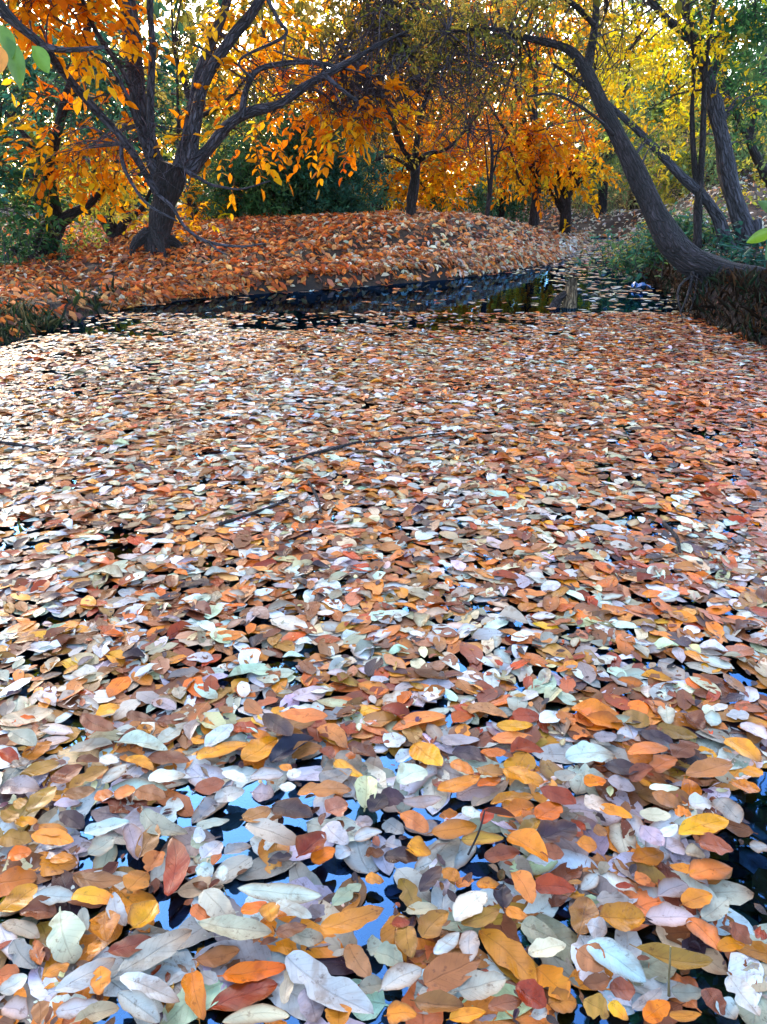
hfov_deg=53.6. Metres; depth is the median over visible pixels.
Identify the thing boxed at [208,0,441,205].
distant tree
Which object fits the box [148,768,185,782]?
floating leaf
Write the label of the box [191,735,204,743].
floating leaf
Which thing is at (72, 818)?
floating leaf
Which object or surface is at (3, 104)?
distant tree
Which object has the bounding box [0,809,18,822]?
floating leaf
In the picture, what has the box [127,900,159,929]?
floating leaf
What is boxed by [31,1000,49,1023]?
floating leaf
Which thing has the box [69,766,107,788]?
floating leaf
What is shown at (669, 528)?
floating stick
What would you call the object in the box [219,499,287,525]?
floating stick
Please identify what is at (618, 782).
floating leaf
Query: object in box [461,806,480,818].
floating leaf
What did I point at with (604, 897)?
floating leaf
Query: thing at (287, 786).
floating leaf
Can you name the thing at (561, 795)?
floating leaf
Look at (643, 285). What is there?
plastic bag
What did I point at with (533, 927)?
floating leaf
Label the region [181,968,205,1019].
floating leaf
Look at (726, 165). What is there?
grey tree
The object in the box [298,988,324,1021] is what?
floating leaf
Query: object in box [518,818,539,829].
floating leaf
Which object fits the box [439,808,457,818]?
floating leaf
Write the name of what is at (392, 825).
floating leaf
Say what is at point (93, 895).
floating leaf
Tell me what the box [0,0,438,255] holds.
broadleaf tree
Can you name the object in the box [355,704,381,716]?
floating leaf
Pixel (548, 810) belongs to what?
floating leaf
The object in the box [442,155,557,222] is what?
evergreen shrub
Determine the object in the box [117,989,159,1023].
floating leaf
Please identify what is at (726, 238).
bank plant
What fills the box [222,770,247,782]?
floating leaf
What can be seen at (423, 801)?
floating leaf
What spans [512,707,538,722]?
floating leaf
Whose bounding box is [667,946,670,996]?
leaf stalk
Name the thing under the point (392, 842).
floating leaf
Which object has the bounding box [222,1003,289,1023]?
floating leaf
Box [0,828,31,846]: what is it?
floating leaf
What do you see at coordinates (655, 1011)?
floating leaf
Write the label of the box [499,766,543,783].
floating leaf
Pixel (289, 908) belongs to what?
floating leaf
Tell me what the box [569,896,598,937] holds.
floating leaf
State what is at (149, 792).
floating leaf
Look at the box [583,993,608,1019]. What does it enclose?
floating leaf
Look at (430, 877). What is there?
floating leaf
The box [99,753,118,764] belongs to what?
floating leaf
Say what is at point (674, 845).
floating leaf
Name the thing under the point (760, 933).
floating leaf
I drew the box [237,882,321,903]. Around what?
floating leaf
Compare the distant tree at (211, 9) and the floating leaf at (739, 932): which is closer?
the floating leaf at (739, 932)
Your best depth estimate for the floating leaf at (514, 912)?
1.21 m
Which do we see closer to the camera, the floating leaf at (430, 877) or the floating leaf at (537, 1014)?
the floating leaf at (537, 1014)
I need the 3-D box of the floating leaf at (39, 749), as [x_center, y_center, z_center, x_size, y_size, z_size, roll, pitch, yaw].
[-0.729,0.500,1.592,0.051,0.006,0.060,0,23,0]
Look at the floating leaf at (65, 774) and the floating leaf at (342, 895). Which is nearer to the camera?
the floating leaf at (342, 895)
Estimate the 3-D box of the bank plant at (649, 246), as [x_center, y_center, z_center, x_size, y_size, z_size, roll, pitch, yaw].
[3.672,-3.436,9.866,1.512,1.091,1.596,0,23,0]
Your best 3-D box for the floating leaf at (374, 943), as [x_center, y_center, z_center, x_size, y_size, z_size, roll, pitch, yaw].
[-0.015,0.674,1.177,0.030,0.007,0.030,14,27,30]
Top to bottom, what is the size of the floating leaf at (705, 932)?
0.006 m
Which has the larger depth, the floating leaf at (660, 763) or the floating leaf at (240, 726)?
the floating leaf at (240, 726)
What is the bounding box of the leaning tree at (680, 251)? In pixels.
[369,0,765,322]
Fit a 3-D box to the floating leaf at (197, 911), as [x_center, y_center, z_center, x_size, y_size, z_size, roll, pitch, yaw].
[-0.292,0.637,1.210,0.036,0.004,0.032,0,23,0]
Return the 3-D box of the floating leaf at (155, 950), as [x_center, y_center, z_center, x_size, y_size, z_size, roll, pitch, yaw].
[-0.354,0.672,1.159,0.131,0.003,0.049,-17,28,-34]
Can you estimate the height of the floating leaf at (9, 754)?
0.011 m
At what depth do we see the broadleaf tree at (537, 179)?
16.02 m
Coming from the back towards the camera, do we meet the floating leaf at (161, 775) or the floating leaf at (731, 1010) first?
the floating leaf at (161, 775)
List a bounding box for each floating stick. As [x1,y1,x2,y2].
[0,441,38,449]
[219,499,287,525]
[280,440,361,462]
[306,479,321,512]
[363,432,444,443]
[662,522,680,552]
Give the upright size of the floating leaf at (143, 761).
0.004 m
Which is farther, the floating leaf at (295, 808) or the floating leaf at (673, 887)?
the floating leaf at (295, 808)
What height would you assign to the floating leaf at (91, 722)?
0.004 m
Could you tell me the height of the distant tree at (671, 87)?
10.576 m
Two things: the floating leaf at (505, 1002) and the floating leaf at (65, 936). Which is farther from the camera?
the floating leaf at (65, 936)
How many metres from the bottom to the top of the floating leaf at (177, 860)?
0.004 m
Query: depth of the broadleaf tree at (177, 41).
14.56 m
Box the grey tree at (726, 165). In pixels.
[494,0,766,248]
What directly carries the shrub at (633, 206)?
on the ground at (390, 311)
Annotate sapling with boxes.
[452,112,545,215]
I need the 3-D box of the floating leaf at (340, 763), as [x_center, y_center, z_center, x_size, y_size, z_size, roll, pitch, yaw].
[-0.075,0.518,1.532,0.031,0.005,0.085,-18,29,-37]
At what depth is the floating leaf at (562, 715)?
1.69 m
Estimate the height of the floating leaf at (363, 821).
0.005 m
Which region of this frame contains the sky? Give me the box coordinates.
[0,0,766,188]
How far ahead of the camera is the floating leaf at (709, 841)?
1.33 m
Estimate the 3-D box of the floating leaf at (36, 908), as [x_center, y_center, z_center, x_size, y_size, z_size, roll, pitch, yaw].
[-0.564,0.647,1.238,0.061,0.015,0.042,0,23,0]
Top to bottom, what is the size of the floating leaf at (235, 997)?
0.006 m
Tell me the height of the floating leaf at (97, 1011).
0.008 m
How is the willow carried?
on the ground at (390, 311)
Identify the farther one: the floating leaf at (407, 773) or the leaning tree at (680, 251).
the leaning tree at (680, 251)
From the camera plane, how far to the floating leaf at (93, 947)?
1.17 m
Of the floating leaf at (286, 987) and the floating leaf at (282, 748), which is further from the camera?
the floating leaf at (282, 748)
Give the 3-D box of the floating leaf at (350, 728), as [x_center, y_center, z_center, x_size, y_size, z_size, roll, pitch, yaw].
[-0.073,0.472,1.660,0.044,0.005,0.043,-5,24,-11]
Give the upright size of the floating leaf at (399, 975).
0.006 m
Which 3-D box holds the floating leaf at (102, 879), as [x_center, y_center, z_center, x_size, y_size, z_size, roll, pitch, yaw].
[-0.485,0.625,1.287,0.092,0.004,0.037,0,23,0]
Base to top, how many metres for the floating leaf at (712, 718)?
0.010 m
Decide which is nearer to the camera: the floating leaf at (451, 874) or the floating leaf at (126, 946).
the floating leaf at (126, 946)
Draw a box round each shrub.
[173,92,406,220]
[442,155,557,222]
[466,183,584,212]
[581,128,716,212]
[623,66,766,207]
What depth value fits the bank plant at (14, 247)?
10.05 m
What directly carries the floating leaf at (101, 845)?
on the water
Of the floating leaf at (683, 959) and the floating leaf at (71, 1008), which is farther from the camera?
the floating leaf at (683, 959)
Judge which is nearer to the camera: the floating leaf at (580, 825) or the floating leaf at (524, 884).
the floating leaf at (524, 884)
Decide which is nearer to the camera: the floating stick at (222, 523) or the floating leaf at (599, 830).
the floating leaf at (599, 830)
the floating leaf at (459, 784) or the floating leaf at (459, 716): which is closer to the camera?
the floating leaf at (459, 784)
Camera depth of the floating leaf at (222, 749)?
1.58 m
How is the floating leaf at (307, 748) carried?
on the water
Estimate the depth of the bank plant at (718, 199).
11.76 m
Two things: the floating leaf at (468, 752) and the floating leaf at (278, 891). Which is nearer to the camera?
the floating leaf at (278, 891)
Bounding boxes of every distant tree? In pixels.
[0,0,74,207]
[0,0,146,206]
[4,0,252,210]
[128,0,330,204]
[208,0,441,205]
[331,0,549,207]
[437,0,620,201]
[538,0,685,182]
[558,0,765,204]
[612,0,766,202]
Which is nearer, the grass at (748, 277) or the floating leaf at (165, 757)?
the floating leaf at (165, 757)
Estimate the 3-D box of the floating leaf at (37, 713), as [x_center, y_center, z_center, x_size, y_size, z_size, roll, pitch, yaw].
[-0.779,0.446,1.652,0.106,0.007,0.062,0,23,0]
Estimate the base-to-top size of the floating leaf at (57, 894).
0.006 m
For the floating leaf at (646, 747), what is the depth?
1.58 m
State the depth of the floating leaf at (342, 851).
1.35 m
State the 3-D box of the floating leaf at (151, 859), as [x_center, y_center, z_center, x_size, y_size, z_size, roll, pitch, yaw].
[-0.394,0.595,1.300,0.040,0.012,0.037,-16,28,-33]
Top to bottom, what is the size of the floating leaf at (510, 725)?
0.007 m
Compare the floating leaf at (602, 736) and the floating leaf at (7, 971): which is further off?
the floating leaf at (602, 736)
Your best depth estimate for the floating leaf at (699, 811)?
1.44 m
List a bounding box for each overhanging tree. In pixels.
[0,0,49,88]
[746,200,766,259]
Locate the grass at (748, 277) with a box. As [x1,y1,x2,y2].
[0,238,766,356]
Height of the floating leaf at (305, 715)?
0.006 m
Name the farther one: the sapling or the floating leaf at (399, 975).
the sapling
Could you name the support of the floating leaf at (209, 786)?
on the water
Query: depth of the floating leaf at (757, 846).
1.36 m
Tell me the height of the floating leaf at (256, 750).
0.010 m
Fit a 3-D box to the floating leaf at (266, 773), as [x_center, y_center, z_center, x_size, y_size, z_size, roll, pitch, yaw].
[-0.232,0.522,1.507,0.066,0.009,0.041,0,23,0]
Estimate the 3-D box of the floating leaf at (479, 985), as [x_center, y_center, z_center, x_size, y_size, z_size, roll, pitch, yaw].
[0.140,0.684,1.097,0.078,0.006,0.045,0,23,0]
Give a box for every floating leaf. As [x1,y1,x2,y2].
[0,707,53,725]
[0,747,18,763]
[0,775,39,793]
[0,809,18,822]
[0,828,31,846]
[0,883,37,911]
[0,923,17,959]
[0,964,19,985]
[0,973,27,995]
[0,995,28,1019]
[1,919,39,938]
[8,728,36,745]
[8,757,29,767]
[8,845,31,860]
[8,938,37,968]
[12,714,35,725]
[12,798,26,808]
[15,816,37,826]
[20,759,59,776]
[20,895,56,919]
[22,741,51,759]
[25,786,56,815]
[29,938,44,964]
[31,828,73,845]
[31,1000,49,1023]
[33,885,72,905]
[38,823,67,836]
[43,962,69,977]
[46,906,85,963]
[47,764,82,783]
[48,852,73,862]
[48,957,115,994]
[54,797,79,806]
[56,997,97,1019]
[58,810,84,828]
[64,786,95,799]
[69,737,112,751]
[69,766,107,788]
[70,1001,119,1023]
[71,886,113,904]
[73,871,122,888]
[76,754,99,762]
[77,906,88,929]
[80,713,113,731]
[84,817,129,835]
[86,836,114,855]
[87,940,101,955]
[89,908,119,941]
[90,966,110,994]
[94,789,112,800]
[95,703,119,715]
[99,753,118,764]
[100,764,126,785]
[104,934,150,956]
[106,892,126,925]
[111,928,191,979]
[112,784,135,798]
[114,724,136,734]
[114,730,167,750]
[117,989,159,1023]
[120,972,179,1002]
[123,823,142,859]
[123,870,149,890]
[125,755,153,769]
[126,710,155,721]
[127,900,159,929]
[134,784,165,800]
[135,824,160,857]
[137,724,152,732]
[140,806,187,835]
[142,850,164,873]
[148,750,189,764]
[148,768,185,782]
[156,713,187,726]
[163,837,189,895]
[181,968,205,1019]
[190,904,210,919]
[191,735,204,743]
[192,777,224,794]
[192,827,205,842]
[192,945,239,967]
[195,862,213,876]
[196,741,248,759]
[196,818,228,829]
[198,797,219,817]
[198,888,235,916]
[198,914,271,939]
[199,840,222,859]
[200,970,217,984]
[204,724,233,746]
[210,977,277,1010]
[214,786,244,801]
[215,864,227,880]
[217,961,285,982]
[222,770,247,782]
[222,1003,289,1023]
[224,842,250,854]
[233,721,257,732]
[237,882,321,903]
[240,806,270,822]
[241,736,277,761]
[241,901,266,914]
[245,818,295,845]
[250,767,283,780]
[250,783,273,801]
[258,902,279,921]
[262,711,293,735]
[268,852,291,863]
[269,734,313,761]
[271,797,312,818]
[276,899,311,918]
[276,922,306,938]
[279,764,291,770]
[279,782,295,791]
[279,969,293,1003]
[280,708,327,722]
[285,950,373,1013]
[287,768,300,778]
[290,928,323,946]
[292,741,321,758]
[295,831,326,857]
[297,780,351,796]
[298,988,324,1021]
[311,846,335,864]
[317,723,346,747]
[318,768,351,782]
[319,746,334,757]
[320,905,383,933]
[321,821,348,844]
[324,796,347,816]
[325,1004,351,1023]
[330,883,360,907]
[331,704,355,713]
[333,758,362,776]
[335,845,350,858]
[339,722,360,733]
[343,944,371,977]
[348,741,375,757]
[354,815,372,827]
[354,826,381,841]
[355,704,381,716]
[355,776,377,811]
[359,974,381,994]
[360,716,375,725]
[365,847,383,857]
[365,872,383,883]
[366,935,381,955]
[367,793,388,811]
[374,941,402,965]
[378,962,421,992]
[381,787,404,806]
[382,817,404,833]
[383,732,405,746]
[384,835,401,848]
[384,846,417,863]
[384,1000,416,1023]
[391,916,409,927]
[392,711,445,729]
[394,926,417,957]
[395,749,410,762]
[396,762,427,784]
[397,878,421,910]
[398,810,428,832]
[403,795,441,808]
[403,901,437,914]
[406,836,430,856]
[409,741,442,765]
[410,989,463,1012]
[418,866,441,891]
[418,909,448,938]
[423,953,479,991]
[427,819,476,838]
[433,931,459,954]
[437,775,479,792]
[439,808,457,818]
[440,734,479,744]
[442,867,459,881]
[447,1007,485,1022]
[450,759,473,773]
[451,711,471,723]
[452,745,486,761]
[452,891,487,921]
[454,970,505,1000]
[455,877,473,887]
[459,930,479,961]
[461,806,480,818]
[461,830,503,845]
[461,907,498,927]
[467,702,507,717]
[474,764,503,776]
[476,877,499,888]
[477,777,500,785]
[478,929,536,980]
[480,747,505,756]
[480,808,493,823]
[484,843,519,862]
[488,994,521,1011]
[490,791,533,803]
[493,882,512,909]
[496,720,532,730]
[497,798,533,817]
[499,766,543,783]
[504,828,547,861]
[505,906,527,919]
[510,736,543,752]
[511,870,536,903]
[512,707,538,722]
[515,979,546,1008]
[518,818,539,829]
[518,916,557,939]
[528,937,565,956]
[531,1007,547,1019]
[534,801,562,819]
[535,873,575,894]
[536,819,577,843]
[536,964,570,1000]
[539,710,559,722]
[540,785,575,804]
[540,843,563,859]
[548,987,576,1013]
[554,769,575,780]
[556,711,576,724]
[565,740,614,762]
[569,723,590,739]
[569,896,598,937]
[571,698,622,728]
[571,819,585,837]
[573,708,593,725]
[575,835,596,852]
[575,942,605,972]
[576,763,604,778]
[580,873,598,890]
[583,972,609,990]
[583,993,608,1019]
[584,774,605,786]
[584,794,604,810]
[585,916,606,937]
[586,937,645,982]
[593,731,616,741]
[593,824,606,835]
[593,891,628,903]
[599,901,644,931]
[600,803,631,817]
[601,758,637,774]
[605,775,634,791]
[608,1000,627,1020]
[609,976,634,1000]
[615,882,634,888]
[617,725,632,737]
[622,709,649,727]
[627,741,667,754]
[629,763,653,781]
[629,942,712,969]
[629,988,661,1010]
[631,847,663,865]
[634,871,650,885]
[639,729,672,744]
[639,808,670,821]
[639,824,664,845]
[642,999,669,1023]
[646,901,693,926]
[649,754,677,772]
[649,783,678,791]
[652,790,679,807]
[655,877,688,897]
[656,722,697,738]
[657,705,674,723]
[660,824,677,836]
[665,837,684,854]
[669,740,698,757]
[669,1010,700,1021]
[670,863,695,873]
[671,984,701,1001]
[674,805,691,816]
[678,813,728,834]
[680,887,712,908]
[681,757,732,777]
[682,709,705,729]
[683,843,704,857]
[686,917,721,951]
[689,792,712,809]
[689,858,732,879]
[695,832,732,854]
[697,792,707,813]
[700,897,728,920]
[701,988,726,1015]
[705,710,721,725]
[712,796,743,823]
[715,937,744,951]
[716,997,738,1019]
[723,736,761,761]
[724,972,760,1015]
[726,709,748,719]
[729,779,759,792]
[729,920,751,943]
[740,722,766,739]
[743,766,762,776]
[749,840,766,852]
[753,926,766,939]
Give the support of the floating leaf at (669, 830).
on the water
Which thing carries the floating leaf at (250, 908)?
on the water
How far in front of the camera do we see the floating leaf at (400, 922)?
1.21 m
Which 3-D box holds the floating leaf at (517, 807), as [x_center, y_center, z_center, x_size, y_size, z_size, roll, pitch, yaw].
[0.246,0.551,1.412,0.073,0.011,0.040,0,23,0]
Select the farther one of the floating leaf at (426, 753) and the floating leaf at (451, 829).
the floating leaf at (426, 753)
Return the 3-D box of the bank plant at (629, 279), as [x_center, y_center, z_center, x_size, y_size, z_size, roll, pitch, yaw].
[3.624,-3.314,9.631,1.717,1.135,1.443,0,23,0]
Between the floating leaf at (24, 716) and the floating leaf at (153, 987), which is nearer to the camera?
the floating leaf at (153, 987)
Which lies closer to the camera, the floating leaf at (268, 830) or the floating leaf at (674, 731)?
the floating leaf at (268, 830)
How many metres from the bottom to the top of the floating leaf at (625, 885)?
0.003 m
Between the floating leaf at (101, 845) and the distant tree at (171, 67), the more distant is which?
the distant tree at (171, 67)
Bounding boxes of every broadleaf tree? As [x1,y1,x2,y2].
[0,0,244,261]
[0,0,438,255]
[17,102,202,238]
[107,0,365,223]
[260,0,555,212]
[399,0,619,227]
[515,107,637,233]
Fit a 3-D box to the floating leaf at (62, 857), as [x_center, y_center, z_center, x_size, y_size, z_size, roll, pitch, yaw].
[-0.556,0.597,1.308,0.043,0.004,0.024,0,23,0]
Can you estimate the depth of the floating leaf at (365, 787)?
1.46 m
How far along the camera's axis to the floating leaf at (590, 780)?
1.49 m
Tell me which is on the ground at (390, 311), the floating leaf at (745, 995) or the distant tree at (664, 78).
the distant tree at (664, 78)
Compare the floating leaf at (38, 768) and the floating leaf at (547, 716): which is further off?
the floating leaf at (547, 716)
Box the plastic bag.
[631,282,653,288]
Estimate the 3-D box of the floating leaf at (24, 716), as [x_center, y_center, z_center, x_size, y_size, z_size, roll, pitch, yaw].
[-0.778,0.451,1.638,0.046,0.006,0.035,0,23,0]
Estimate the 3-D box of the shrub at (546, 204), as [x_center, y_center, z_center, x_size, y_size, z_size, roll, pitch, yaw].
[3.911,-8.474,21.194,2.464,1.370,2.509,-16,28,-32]
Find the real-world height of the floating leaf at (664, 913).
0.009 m
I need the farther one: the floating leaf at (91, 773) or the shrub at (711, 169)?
the shrub at (711, 169)
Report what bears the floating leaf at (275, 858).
on the water
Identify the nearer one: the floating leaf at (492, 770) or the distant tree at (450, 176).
the floating leaf at (492, 770)
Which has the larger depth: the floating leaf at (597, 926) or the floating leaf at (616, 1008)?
the floating leaf at (597, 926)
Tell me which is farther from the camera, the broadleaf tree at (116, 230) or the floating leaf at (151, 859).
the broadleaf tree at (116, 230)
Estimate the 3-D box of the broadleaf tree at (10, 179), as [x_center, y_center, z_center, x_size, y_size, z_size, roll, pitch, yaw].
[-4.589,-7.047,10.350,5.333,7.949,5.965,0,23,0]
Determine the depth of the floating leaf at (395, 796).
1.45 m
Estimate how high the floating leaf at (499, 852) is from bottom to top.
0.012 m
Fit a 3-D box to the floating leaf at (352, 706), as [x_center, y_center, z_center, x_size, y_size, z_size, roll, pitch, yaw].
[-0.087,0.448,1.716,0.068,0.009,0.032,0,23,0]
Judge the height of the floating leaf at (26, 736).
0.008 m
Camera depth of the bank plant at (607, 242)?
11.18 m
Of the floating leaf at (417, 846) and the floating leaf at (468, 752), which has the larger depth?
the floating leaf at (468, 752)
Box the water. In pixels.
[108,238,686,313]
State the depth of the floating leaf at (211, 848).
1.32 m
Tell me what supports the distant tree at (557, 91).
on the ground at (390, 311)
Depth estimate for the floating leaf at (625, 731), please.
1.64 m
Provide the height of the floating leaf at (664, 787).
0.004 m
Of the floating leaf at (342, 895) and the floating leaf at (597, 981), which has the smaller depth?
the floating leaf at (597, 981)
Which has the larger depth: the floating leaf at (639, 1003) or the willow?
the willow
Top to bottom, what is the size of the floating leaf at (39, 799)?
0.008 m
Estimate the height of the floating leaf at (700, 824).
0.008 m
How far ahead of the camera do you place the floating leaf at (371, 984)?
1.12 m
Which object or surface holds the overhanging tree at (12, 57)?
on the ground at (390, 311)
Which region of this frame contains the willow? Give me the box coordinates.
[516,0,709,216]
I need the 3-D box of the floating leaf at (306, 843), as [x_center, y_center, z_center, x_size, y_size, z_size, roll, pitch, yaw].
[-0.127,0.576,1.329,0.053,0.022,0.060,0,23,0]
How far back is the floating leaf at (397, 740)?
1.63 m
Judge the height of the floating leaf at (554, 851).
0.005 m
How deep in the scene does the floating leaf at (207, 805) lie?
1.42 m
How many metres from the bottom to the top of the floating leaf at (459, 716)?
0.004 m
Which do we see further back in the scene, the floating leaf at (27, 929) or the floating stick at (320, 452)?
the floating stick at (320, 452)
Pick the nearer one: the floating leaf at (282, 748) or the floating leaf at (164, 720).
the floating leaf at (282, 748)
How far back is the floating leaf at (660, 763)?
1.54 m
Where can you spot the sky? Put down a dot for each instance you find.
(168, 6)
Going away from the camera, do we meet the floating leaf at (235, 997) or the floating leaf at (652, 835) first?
the floating leaf at (235, 997)
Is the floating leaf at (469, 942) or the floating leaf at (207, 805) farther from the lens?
the floating leaf at (207, 805)
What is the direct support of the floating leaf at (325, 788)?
on the water
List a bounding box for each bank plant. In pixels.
[0,215,71,271]
[573,201,711,272]
[590,210,743,282]
[607,206,727,282]
[672,217,766,278]
[681,195,753,229]
[704,237,766,267]
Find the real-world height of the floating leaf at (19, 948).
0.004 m
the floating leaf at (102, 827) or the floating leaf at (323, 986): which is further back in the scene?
the floating leaf at (102, 827)
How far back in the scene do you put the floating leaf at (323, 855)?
1.31 m
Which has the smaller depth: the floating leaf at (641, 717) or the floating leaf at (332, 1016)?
the floating leaf at (332, 1016)
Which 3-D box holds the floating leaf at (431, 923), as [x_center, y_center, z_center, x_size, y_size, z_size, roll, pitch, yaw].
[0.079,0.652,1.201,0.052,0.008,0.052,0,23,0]
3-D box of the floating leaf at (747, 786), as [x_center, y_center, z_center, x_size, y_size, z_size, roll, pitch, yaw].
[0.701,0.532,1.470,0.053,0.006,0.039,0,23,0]
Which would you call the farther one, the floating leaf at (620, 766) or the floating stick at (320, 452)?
the floating stick at (320, 452)
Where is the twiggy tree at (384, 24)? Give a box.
[267,0,547,214]
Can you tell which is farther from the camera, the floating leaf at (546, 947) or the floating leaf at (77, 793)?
the floating leaf at (77, 793)
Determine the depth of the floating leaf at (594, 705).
1.71 m
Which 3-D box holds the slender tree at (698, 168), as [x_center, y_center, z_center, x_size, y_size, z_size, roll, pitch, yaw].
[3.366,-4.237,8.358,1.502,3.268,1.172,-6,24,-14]
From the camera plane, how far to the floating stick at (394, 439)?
3.56 m
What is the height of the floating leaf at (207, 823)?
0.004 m
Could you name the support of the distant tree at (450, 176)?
on the ground at (390, 311)
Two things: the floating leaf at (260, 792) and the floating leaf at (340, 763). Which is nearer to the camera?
the floating leaf at (260, 792)
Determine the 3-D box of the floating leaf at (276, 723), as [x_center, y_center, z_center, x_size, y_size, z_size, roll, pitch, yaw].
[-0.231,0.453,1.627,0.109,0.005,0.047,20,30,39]
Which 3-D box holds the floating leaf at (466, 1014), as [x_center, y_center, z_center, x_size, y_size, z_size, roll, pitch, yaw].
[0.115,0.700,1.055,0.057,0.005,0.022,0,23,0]
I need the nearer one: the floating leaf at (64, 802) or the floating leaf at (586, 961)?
the floating leaf at (586, 961)
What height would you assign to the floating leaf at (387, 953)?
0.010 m
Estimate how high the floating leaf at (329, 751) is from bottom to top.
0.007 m
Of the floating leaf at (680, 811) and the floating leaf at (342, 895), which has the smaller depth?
the floating leaf at (342, 895)
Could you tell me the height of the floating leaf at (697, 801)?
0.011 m
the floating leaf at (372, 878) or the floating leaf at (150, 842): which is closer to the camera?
the floating leaf at (372, 878)
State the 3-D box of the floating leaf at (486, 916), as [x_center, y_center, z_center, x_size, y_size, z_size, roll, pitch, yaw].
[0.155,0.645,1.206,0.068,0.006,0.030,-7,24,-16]
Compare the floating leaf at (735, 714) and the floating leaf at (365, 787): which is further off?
the floating leaf at (735, 714)
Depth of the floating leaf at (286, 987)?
1.11 m
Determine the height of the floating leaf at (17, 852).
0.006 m
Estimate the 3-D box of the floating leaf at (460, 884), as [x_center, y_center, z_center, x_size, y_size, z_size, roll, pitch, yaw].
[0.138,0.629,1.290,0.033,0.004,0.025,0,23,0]
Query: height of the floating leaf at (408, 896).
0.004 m
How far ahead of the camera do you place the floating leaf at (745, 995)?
1.09 m
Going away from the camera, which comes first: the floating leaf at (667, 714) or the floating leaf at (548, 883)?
the floating leaf at (548, 883)
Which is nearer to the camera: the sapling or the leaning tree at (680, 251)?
the leaning tree at (680, 251)
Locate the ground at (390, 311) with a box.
[0,163,766,688]
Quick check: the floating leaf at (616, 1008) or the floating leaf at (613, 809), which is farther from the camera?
the floating leaf at (613, 809)
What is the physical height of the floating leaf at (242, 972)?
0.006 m
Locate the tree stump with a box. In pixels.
[547,275,577,335]
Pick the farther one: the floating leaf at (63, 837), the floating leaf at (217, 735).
the floating leaf at (217, 735)
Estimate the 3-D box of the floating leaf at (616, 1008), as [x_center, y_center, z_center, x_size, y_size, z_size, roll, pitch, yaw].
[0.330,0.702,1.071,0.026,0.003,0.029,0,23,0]
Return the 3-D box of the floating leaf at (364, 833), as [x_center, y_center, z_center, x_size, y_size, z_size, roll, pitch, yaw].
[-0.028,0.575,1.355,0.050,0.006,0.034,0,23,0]
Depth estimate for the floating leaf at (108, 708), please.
1.67 m
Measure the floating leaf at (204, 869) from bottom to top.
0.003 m
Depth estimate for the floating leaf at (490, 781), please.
1.49 m
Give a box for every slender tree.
[502,0,735,252]
[622,0,766,247]
[688,2,766,220]

